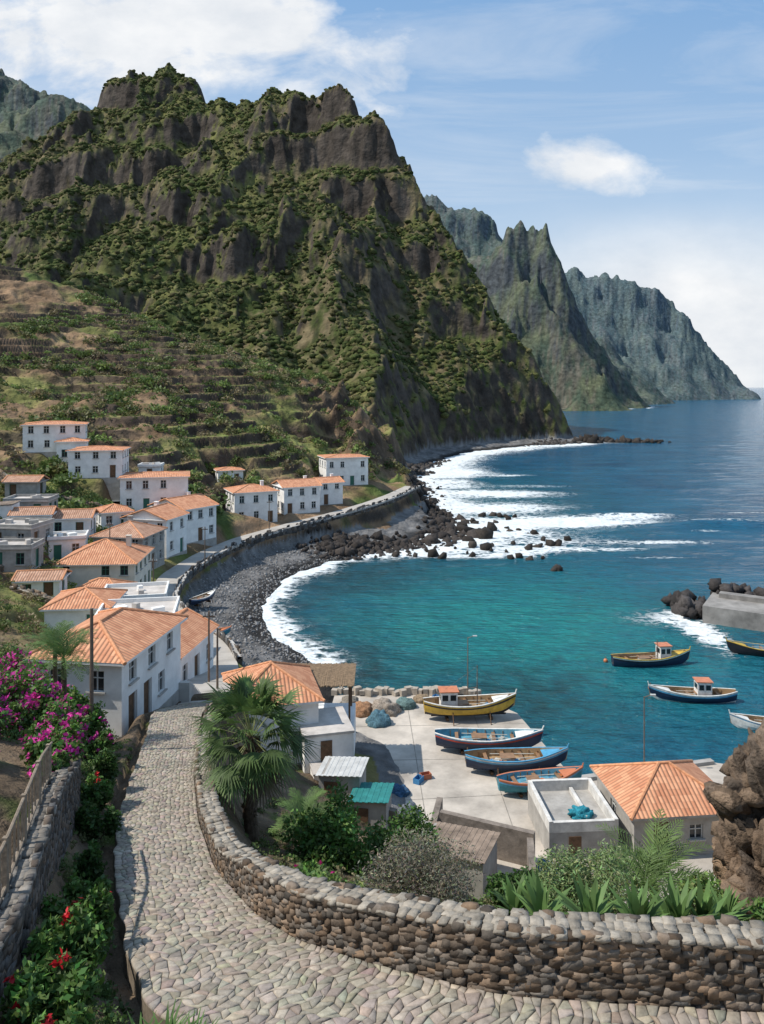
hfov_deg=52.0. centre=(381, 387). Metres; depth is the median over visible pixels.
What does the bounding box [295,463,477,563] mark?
headland boulders
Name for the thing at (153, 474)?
tiled roof
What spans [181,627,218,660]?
eaves
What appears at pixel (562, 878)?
spurge bush
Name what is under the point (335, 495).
walls
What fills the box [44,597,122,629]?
walls
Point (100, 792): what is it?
hibiscus bush
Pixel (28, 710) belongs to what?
bougainvillea
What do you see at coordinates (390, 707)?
fishing net pile
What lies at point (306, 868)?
garden shrub
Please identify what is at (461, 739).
fishing boat
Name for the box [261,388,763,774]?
sea
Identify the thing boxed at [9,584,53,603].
stones
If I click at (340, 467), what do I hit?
frames
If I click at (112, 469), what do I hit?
panes and doors
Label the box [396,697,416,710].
fishing net pile
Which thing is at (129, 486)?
panes and doors
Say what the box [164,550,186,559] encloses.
plinth
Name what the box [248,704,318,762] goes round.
walls
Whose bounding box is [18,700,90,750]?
bougainvillea
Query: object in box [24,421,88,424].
tiled roof
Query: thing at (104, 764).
hibiscus bush
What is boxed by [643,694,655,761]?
street lamp
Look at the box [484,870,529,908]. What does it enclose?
garden shrub
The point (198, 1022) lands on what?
agapanthus
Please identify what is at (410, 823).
garden shrub
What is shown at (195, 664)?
panes and doors
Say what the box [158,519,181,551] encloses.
panes and doors
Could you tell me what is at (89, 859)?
hibiscus bush
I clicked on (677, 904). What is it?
agave
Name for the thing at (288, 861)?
garden groundcover
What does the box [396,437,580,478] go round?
cliff foot boulders
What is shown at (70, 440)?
tiled roof
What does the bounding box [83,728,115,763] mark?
bougainvillea
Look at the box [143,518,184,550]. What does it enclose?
frames
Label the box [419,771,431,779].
fish crate
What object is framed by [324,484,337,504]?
panes and doors
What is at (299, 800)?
palm shrub
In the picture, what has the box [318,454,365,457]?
tiled roof
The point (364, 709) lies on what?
fishing net pile
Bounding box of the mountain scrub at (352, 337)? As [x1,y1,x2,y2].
[0,62,550,426]
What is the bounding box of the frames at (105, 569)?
[62,560,150,581]
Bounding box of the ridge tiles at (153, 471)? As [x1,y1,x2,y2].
[117,471,190,478]
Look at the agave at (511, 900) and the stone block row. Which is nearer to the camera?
the agave at (511, 900)
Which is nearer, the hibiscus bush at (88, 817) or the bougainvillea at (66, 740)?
the hibiscus bush at (88, 817)
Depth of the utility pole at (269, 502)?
128.47 m
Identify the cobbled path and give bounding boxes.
[113,702,763,1023]
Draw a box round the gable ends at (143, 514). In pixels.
[124,510,163,519]
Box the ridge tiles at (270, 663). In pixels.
[221,660,324,701]
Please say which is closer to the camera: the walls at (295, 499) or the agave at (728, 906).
the agave at (728, 906)
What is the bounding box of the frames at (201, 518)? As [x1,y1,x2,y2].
[187,508,214,539]
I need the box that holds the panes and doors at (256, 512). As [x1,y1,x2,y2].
[230,494,272,521]
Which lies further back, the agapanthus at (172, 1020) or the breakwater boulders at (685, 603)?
the breakwater boulders at (685, 603)
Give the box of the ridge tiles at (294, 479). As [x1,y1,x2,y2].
[271,478,322,487]
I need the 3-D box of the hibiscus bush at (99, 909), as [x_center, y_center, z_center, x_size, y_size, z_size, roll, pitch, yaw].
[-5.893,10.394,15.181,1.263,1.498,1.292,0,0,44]
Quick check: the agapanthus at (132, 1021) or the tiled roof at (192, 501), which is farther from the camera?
the tiled roof at (192, 501)
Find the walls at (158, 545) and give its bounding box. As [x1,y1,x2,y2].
[93,531,163,568]
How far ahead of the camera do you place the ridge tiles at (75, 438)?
126.93 m
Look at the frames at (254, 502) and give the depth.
132.79 m
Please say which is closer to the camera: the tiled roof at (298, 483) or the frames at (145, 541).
the frames at (145, 541)
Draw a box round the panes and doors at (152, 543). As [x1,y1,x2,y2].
[99,532,160,567]
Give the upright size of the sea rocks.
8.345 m
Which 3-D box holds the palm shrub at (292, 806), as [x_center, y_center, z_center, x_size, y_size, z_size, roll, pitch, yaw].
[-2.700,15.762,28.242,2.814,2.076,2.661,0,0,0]
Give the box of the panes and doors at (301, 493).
[275,487,315,512]
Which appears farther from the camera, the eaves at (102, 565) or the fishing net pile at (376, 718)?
the eaves at (102, 565)
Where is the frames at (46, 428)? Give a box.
[22,425,86,447]
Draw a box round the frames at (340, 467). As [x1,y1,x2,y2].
[319,461,364,480]
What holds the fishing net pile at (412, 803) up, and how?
on the quay
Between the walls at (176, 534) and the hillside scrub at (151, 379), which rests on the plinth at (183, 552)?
the walls at (176, 534)
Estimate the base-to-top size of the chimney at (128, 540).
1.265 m
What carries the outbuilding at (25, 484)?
on the terrain at (602, 341)
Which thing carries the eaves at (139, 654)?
on the walls at (118, 690)
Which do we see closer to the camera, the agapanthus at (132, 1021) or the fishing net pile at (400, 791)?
the agapanthus at (132, 1021)
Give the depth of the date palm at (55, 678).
34.92 m
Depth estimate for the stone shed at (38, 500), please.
102.31 m
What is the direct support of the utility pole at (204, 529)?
on the terrain at (602, 341)
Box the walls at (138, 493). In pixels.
[120,477,187,511]
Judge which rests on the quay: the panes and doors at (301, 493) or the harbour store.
the harbour store
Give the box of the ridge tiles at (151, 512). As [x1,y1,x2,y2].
[120,502,189,520]
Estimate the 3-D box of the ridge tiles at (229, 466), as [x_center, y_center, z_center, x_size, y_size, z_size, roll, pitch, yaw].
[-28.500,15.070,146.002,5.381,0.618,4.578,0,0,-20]
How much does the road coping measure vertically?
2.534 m
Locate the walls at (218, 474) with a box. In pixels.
[215,471,242,481]
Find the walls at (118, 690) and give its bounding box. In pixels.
[29,624,180,739]
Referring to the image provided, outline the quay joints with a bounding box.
[356,697,527,825]
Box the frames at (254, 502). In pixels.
[226,493,273,517]
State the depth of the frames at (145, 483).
117.45 m
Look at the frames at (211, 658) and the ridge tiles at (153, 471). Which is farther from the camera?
the ridge tiles at (153, 471)
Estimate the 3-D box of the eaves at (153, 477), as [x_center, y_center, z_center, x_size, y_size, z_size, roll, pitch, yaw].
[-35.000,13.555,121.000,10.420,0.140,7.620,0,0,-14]
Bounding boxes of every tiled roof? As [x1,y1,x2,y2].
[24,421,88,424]
[26,609,185,663]
[41,588,125,609]
[55,540,153,564]
[56,438,89,441]
[68,446,129,450]
[91,522,165,537]
[119,471,189,477]
[145,503,188,519]
[152,494,218,509]
[181,610,217,657]
[214,467,242,470]
[222,663,322,704]
[224,484,277,492]
[273,478,321,487]
[317,477,343,482]
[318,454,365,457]
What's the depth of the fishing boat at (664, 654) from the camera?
77.41 m
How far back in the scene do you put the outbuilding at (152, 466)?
127.55 m
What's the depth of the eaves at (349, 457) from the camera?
163.06 m
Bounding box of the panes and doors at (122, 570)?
[63,554,148,581]
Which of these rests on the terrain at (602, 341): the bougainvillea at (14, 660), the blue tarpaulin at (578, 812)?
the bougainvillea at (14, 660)
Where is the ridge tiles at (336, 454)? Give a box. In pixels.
[324,454,369,458]
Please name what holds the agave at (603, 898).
on the terrain at (602, 341)
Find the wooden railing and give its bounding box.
[0,741,52,903]
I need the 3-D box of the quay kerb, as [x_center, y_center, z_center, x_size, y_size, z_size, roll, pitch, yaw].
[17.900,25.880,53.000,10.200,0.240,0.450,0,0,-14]
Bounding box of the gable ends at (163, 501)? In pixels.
[153,500,176,506]
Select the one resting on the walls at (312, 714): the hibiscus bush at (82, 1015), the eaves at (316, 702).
the eaves at (316, 702)
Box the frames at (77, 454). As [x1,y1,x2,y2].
[75,451,128,477]
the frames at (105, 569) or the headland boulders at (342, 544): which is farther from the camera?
the headland boulders at (342, 544)
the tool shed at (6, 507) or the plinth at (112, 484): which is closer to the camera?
the tool shed at (6, 507)
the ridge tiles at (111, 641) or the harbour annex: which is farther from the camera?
the harbour annex
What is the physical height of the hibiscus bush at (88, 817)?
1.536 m
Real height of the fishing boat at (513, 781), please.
1.728 m
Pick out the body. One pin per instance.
(515, 845)
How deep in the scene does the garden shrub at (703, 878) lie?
19.98 m
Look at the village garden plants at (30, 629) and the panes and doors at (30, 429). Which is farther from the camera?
the panes and doors at (30, 429)
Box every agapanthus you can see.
[127,1010,163,1023]
[141,999,204,1023]
[188,1007,220,1023]
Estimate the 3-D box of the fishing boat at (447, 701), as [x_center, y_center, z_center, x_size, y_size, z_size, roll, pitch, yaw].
[6.958,23.944,61.609,7.446,4.148,2.794,0,0,-4]
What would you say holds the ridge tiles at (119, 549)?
on the tiled roof at (104, 552)
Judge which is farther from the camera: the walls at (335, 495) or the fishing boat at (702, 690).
the walls at (335, 495)
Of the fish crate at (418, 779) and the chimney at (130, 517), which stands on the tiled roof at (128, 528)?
the chimney at (130, 517)
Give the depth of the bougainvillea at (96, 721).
30.35 m
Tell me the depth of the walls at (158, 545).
100.33 m
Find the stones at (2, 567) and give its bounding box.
[0,563,46,571]
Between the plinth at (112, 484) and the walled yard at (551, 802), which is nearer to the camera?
the walled yard at (551, 802)
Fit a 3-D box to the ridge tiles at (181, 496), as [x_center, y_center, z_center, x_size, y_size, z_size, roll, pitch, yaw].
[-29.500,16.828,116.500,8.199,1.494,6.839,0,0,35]
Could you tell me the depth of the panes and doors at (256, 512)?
132.79 m
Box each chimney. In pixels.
[125,535,131,545]
[127,515,133,520]
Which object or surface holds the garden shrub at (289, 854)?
on the terrain at (602, 341)
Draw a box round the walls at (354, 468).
[319,457,367,484]
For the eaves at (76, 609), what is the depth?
63.19 m
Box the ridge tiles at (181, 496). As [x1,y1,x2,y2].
[147,493,219,509]
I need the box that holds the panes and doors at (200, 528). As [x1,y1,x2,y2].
[188,508,212,540]
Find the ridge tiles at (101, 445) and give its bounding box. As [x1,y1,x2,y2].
[65,445,130,450]
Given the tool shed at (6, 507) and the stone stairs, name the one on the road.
the stone stairs
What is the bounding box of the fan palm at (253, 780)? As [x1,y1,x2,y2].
[186,669,322,843]
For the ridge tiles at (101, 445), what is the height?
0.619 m
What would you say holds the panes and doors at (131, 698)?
attached to the walls at (118, 690)
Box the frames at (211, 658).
[183,645,212,680]
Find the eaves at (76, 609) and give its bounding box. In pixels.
[39,591,126,611]
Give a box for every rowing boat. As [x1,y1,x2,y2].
[189,588,215,606]
[219,625,231,634]
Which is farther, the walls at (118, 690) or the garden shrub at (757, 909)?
the walls at (118, 690)
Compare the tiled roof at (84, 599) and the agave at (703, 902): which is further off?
the tiled roof at (84, 599)
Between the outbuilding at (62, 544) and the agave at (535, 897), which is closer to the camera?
the agave at (535, 897)
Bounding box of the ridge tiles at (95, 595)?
[38,587,127,610]
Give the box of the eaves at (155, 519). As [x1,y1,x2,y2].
[121,514,188,520]
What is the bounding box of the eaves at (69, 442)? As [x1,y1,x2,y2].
[54,440,89,442]
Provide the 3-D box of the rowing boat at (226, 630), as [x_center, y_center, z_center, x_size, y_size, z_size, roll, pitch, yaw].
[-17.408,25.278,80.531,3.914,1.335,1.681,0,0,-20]
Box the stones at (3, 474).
[0,469,103,507]
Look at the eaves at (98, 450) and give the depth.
118.83 m
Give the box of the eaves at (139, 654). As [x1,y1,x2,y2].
[25,617,187,666]
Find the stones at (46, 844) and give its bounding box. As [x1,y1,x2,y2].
[0,759,80,1005]
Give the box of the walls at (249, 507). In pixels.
[226,491,276,521]
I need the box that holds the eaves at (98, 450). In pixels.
[66,447,130,451]
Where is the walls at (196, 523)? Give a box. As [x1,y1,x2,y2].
[187,506,215,542]
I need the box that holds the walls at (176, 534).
[124,515,186,557]
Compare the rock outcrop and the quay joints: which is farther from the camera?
the quay joints
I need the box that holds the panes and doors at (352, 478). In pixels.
[320,460,363,484]
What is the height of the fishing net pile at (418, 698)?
0.614 m
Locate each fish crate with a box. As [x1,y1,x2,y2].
[413,774,423,784]
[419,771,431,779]
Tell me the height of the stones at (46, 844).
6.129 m
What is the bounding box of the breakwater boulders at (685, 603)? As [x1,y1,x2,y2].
[661,578,763,619]
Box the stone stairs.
[179,681,200,701]
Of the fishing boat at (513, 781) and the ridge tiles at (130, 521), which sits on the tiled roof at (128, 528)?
the ridge tiles at (130, 521)
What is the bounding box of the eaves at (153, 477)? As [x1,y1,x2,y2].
[119,476,188,478]
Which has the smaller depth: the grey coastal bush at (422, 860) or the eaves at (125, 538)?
the grey coastal bush at (422, 860)
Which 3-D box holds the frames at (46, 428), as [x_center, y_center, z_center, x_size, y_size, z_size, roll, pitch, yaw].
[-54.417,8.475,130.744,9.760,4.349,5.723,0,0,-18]
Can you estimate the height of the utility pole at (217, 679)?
4.600 m
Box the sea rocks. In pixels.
[391,434,670,571]
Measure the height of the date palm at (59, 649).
4.581 m
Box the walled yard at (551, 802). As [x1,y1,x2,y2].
[528,778,618,857]
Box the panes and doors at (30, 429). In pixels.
[28,426,79,446]
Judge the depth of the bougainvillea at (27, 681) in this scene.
29.10 m
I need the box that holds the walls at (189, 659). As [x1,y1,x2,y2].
[181,634,212,680]
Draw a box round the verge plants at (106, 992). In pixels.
[36,738,134,1023]
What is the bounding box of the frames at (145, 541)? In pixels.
[98,532,162,559]
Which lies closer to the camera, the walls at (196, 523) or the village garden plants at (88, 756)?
the village garden plants at (88, 756)
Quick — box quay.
[332,694,725,904]
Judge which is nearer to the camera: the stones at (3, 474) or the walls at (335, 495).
the stones at (3, 474)
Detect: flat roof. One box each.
[95,596,179,614]
[104,581,168,598]
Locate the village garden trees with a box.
[0,470,134,543]
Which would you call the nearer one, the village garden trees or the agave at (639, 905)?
the agave at (639, 905)
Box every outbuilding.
[0,538,44,571]
[1,475,49,496]
[7,506,58,517]
[11,569,71,596]
[47,530,88,560]
[52,508,99,538]
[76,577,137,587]
[95,503,134,528]
[137,462,164,471]
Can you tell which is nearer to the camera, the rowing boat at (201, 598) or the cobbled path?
the cobbled path
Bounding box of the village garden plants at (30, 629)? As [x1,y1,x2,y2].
[0,542,77,667]
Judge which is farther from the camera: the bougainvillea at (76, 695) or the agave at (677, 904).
the bougainvillea at (76, 695)
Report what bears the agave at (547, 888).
on the terrain at (602, 341)
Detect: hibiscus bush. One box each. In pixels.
[0,948,105,1023]
[21,902,108,974]
[31,999,95,1023]
[40,881,115,947]
[62,872,112,905]
[75,797,122,841]
[76,838,103,882]
[80,771,114,809]
[89,747,118,781]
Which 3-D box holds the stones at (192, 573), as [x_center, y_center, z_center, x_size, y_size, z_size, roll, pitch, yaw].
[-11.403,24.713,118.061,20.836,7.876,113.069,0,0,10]
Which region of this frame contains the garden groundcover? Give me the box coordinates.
[240,796,753,922]
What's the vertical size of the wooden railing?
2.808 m
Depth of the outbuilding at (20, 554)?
80.92 m
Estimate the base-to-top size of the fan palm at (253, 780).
6.532 m
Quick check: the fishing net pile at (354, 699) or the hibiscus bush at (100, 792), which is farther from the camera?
the fishing net pile at (354, 699)
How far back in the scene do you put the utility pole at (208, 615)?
52.45 m
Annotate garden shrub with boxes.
[279,776,380,875]
[280,853,310,864]
[293,858,327,876]
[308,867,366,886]
[358,801,446,882]
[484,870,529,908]
[508,865,555,893]
[676,869,746,920]
[747,895,763,921]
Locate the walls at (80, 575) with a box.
[57,553,150,587]
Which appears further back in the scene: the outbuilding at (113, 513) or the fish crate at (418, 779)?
the outbuilding at (113, 513)
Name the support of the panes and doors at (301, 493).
attached to the walls at (295, 499)
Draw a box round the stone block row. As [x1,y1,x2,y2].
[331,685,480,696]
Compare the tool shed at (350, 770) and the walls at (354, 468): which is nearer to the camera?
the tool shed at (350, 770)
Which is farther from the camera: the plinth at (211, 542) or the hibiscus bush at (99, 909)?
the plinth at (211, 542)
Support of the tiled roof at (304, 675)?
on the eaves at (316, 702)
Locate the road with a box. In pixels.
[155,486,413,704]
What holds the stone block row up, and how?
on the quay
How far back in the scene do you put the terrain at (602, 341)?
406.82 m
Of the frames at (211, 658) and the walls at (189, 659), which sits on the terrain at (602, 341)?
the walls at (189, 659)
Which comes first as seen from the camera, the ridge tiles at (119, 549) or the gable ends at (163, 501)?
the ridge tiles at (119, 549)
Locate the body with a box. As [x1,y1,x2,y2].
[389,797,535,869]
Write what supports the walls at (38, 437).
on the terrain at (602, 341)
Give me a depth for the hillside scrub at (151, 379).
179.59 m
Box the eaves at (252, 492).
[224,489,279,493]
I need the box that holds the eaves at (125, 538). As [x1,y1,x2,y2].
[89,528,166,538]
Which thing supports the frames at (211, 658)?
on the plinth
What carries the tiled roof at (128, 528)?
on the eaves at (125, 538)
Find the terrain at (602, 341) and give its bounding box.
[0,65,760,1023]
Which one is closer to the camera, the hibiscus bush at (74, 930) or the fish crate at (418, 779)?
the hibiscus bush at (74, 930)
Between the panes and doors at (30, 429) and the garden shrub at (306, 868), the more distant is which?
the panes and doors at (30, 429)
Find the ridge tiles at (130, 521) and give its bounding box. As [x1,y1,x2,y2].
[89,520,167,538]
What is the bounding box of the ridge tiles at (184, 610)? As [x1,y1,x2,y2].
[175,607,218,658]
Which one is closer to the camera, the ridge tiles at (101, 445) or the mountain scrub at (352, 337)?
the ridge tiles at (101, 445)
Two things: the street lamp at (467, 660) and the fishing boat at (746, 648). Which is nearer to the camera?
the street lamp at (467, 660)
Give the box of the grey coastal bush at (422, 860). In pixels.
[352,825,486,905]
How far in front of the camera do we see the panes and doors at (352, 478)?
163.42 m
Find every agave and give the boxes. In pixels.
[490,872,531,914]
[512,868,573,914]
[526,873,556,904]
[551,871,622,914]
[579,882,612,912]
[608,877,668,920]
[637,873,718,917]
[674,875,745,919]
[688,884,753,920]
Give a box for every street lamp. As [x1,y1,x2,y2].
[467,635,476,694]
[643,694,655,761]
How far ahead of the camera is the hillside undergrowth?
172.71 m
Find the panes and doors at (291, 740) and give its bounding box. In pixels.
[256,731,300,752]
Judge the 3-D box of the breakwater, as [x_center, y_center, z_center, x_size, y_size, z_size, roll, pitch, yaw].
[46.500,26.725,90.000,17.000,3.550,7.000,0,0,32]
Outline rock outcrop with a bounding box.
[703,718,763,919]
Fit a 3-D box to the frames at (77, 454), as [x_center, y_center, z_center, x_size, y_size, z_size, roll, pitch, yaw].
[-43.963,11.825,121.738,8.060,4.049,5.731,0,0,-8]
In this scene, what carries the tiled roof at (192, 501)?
on the eaves at (195, 508)
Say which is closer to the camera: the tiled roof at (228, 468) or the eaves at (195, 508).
the eaves at (195, 508)
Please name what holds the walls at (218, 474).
on the plinth
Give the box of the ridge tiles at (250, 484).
[223,484,279,493]
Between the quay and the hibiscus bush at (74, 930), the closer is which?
the hibiscus bush at (74, 930)
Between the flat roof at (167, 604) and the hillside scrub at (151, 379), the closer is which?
the flat roof at (167, 604)
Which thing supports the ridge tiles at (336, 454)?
on the eaves at (349, 457)
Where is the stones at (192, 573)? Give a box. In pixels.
[173,485,420,661]
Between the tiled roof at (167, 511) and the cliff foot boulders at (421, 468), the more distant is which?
the cliff foot boulders at (421, 468)
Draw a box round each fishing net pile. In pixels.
[340,695,358,702]
[355,701,372,717]
[365,709,390,728]
[371,697,401,716]
[392,783,410,797]
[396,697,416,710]
[398,801,418,818]
[413,694,428,703]
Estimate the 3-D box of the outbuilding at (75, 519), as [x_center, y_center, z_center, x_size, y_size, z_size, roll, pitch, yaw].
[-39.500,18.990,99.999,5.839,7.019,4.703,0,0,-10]
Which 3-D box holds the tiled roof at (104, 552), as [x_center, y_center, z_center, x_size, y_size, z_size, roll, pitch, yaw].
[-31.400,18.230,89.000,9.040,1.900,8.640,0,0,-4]
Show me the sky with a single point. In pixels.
(633, 130)
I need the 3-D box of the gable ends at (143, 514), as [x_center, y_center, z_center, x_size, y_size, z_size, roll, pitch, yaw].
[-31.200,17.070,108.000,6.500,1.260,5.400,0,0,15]
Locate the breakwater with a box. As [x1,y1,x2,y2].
[702,591,763,631]
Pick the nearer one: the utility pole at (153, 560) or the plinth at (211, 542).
the utility pole at (153, 560)
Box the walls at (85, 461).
[68,449,128,500]
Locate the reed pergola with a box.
[297,663,355,756]
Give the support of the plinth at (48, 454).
on the terrain at (602, 341)
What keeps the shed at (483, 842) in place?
on the quay
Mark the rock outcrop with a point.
(735, 799)
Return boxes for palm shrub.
[267,796,335,842]
[275,786,333,825]
[586,808,720,905]
[599,843,692,915]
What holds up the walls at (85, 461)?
on the plinth at (112, 484)
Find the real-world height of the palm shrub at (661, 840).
2.957 m
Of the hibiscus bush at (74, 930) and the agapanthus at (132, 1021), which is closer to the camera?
the agapanthus at (132, 1021)
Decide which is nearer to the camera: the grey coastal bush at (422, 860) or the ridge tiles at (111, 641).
the grey coastal bush at (422, 860)
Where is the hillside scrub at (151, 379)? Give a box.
[0,291,410,564]
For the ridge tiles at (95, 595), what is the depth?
65.19 m
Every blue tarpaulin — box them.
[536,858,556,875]
[567,805,593,819]
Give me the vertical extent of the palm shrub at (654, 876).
2.039 m
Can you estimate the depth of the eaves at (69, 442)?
125.23 m
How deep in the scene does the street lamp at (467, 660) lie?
65.77 m
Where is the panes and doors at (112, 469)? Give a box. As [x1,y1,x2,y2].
[75,452,115,476]
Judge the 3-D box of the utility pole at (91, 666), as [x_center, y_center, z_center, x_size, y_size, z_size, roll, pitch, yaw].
[-11.299,11.850,30.501,0.177,6.500,0.177,0,0,0]
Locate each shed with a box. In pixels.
[0,500,20,519]
[0,517,54,556]
[3,494,58,506]
[315,756,368,802]
[349,782,394,828]
[418,819,500,899]
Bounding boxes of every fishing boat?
[423,665,516,725]
[435,725,543,754]
[464,743,568,775]
[496,763,583,797]
[611,640,690,666]
[647,677,737,702]
[725,637,763,656]
[729,710,763,730]
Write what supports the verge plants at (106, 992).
on the terrain at (602, 341)
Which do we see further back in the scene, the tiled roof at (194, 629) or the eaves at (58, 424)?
the eaves at (58, 424)
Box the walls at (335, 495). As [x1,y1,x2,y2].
[320,483,342,504]
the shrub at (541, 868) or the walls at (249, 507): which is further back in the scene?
the walls at (249, 507)
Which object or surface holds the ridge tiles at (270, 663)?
on the eaves at (316, 702)
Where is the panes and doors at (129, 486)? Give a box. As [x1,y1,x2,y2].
[126,480,165,508]
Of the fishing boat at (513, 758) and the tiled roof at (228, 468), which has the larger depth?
the tiled roof at (228, 468)
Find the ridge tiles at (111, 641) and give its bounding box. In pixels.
[28,607,188,665]
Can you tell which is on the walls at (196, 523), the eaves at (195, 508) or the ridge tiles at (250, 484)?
the eaves at (195, 508)
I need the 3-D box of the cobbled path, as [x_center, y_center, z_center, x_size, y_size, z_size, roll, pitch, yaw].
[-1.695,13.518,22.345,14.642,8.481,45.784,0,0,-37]
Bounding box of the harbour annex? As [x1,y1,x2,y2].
[299,706,354,780]
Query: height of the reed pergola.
5.560 m
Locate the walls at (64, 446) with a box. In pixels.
[57,442,87,461]
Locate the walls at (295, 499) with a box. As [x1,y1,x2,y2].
[273,485,319,514]
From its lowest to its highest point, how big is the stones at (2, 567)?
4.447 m
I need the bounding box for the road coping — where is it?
[173,485,420,659]
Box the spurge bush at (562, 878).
[526,838,640,914]
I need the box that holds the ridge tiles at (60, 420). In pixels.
[20,420,89,425]
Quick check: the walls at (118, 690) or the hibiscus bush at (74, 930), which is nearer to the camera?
the hibiscus bush at (74, 930)
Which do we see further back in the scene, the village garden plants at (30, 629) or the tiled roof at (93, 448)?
the tiled roof at (93, 448)
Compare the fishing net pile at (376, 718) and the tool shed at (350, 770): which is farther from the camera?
the fishing net pile at (376, 718)
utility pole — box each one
[90,608,93,728]
[150,558,156,581]
[202,527,207,568]
[203,611,214,681]
[216,628,218,688]
[267,500,271,528]
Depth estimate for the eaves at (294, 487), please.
140.46 m
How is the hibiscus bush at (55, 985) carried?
on the terrain at (602, 341)
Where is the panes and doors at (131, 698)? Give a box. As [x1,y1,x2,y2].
[51,633,169,727]
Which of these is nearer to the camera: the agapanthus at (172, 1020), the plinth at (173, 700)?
the agapanthus at (172, 1020)
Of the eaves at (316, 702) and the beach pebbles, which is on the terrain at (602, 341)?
the beach pebbles
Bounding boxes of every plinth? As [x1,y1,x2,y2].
[22,452,56,457]
[72,477,119,499]
[158,689,178,708]
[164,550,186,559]
[187,537,216,545]
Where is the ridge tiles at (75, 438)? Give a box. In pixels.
[54,437,90,441]
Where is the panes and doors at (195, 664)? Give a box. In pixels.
[184,644,207,679]
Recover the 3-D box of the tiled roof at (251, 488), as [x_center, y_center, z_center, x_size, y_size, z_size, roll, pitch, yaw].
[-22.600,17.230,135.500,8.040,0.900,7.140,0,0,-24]
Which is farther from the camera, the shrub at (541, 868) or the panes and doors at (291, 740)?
the panes and doors at (291, 740)
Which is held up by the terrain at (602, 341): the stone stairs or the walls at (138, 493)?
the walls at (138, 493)
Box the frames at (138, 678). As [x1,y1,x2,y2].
[49,632,175,719]
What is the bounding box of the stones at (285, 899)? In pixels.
[194,728,763,1012]
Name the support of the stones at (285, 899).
on the terrain at (602, 341)
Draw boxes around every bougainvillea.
[0,643,33,700]
[0,659,51,708]
[0,677,13,735]
[2,673,76,740]
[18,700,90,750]
[19,719,87,767]
[26,748,71,776]
[54,684,89,708]
[68,700,109,742]
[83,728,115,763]
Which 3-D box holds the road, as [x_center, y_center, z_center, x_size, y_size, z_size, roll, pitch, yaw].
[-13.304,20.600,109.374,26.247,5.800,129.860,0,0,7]
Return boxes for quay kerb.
[581,758,713,780]
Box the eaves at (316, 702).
[222,678,323,707]
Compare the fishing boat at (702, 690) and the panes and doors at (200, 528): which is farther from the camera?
the panes and doors at (200, 528)
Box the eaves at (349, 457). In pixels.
[317,455,369,458]
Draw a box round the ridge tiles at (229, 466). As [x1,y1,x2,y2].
[213,466,244,470]
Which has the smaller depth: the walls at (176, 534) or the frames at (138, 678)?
the frames at (138, 678)
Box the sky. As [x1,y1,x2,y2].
[0,0,763,387]
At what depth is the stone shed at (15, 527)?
90.25 m
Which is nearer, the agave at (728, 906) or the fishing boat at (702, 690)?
the agave at (728, 906)
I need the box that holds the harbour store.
[589,759,718,857]
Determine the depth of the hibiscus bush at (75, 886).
17.26 m
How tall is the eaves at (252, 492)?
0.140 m
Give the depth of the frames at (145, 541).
97.73 m
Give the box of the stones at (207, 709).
[201,691,232,726]
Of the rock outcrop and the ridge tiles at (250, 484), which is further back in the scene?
the ridge tiles at (250, 484)
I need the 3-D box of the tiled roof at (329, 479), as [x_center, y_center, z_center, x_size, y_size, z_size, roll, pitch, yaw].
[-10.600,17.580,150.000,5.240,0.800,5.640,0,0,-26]
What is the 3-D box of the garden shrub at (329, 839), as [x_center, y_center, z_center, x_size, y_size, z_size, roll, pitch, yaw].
[-1.848,14.690,25.463,3.040,2.921,3.082,0,0,-25]
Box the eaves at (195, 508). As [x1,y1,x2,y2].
[149,505,218,510]
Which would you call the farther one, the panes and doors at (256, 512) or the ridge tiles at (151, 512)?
the panes and doors at (256, 512)
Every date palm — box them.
[17,620,98,701]
[20,621,89,684]
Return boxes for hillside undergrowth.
[0,293,398,563]
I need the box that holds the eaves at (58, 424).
[21,423,88,425]
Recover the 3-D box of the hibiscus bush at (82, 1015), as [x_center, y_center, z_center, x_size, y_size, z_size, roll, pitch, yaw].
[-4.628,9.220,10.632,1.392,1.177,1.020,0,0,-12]
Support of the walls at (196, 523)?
on the plinth at (211, 542)
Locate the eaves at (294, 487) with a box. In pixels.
[271,484,320,488]
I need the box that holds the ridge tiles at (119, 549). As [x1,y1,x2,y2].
[51,539,154,565]
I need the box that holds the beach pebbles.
[187,539,356,666]
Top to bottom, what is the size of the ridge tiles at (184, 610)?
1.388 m
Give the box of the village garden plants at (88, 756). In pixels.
[0,643,119,767]
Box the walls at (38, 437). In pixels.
[23,425,86,451]
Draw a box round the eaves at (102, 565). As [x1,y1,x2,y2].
[52,549,153,566]
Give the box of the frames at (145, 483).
[125,480,188,506]
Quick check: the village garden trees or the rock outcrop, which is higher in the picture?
the village garden trees
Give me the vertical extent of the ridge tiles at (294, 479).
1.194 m
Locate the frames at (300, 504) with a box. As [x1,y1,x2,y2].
[275,486,316,513]
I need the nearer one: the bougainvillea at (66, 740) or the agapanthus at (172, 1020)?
the agapanthus at (172, 1020)
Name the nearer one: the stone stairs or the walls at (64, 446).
the stone stairs

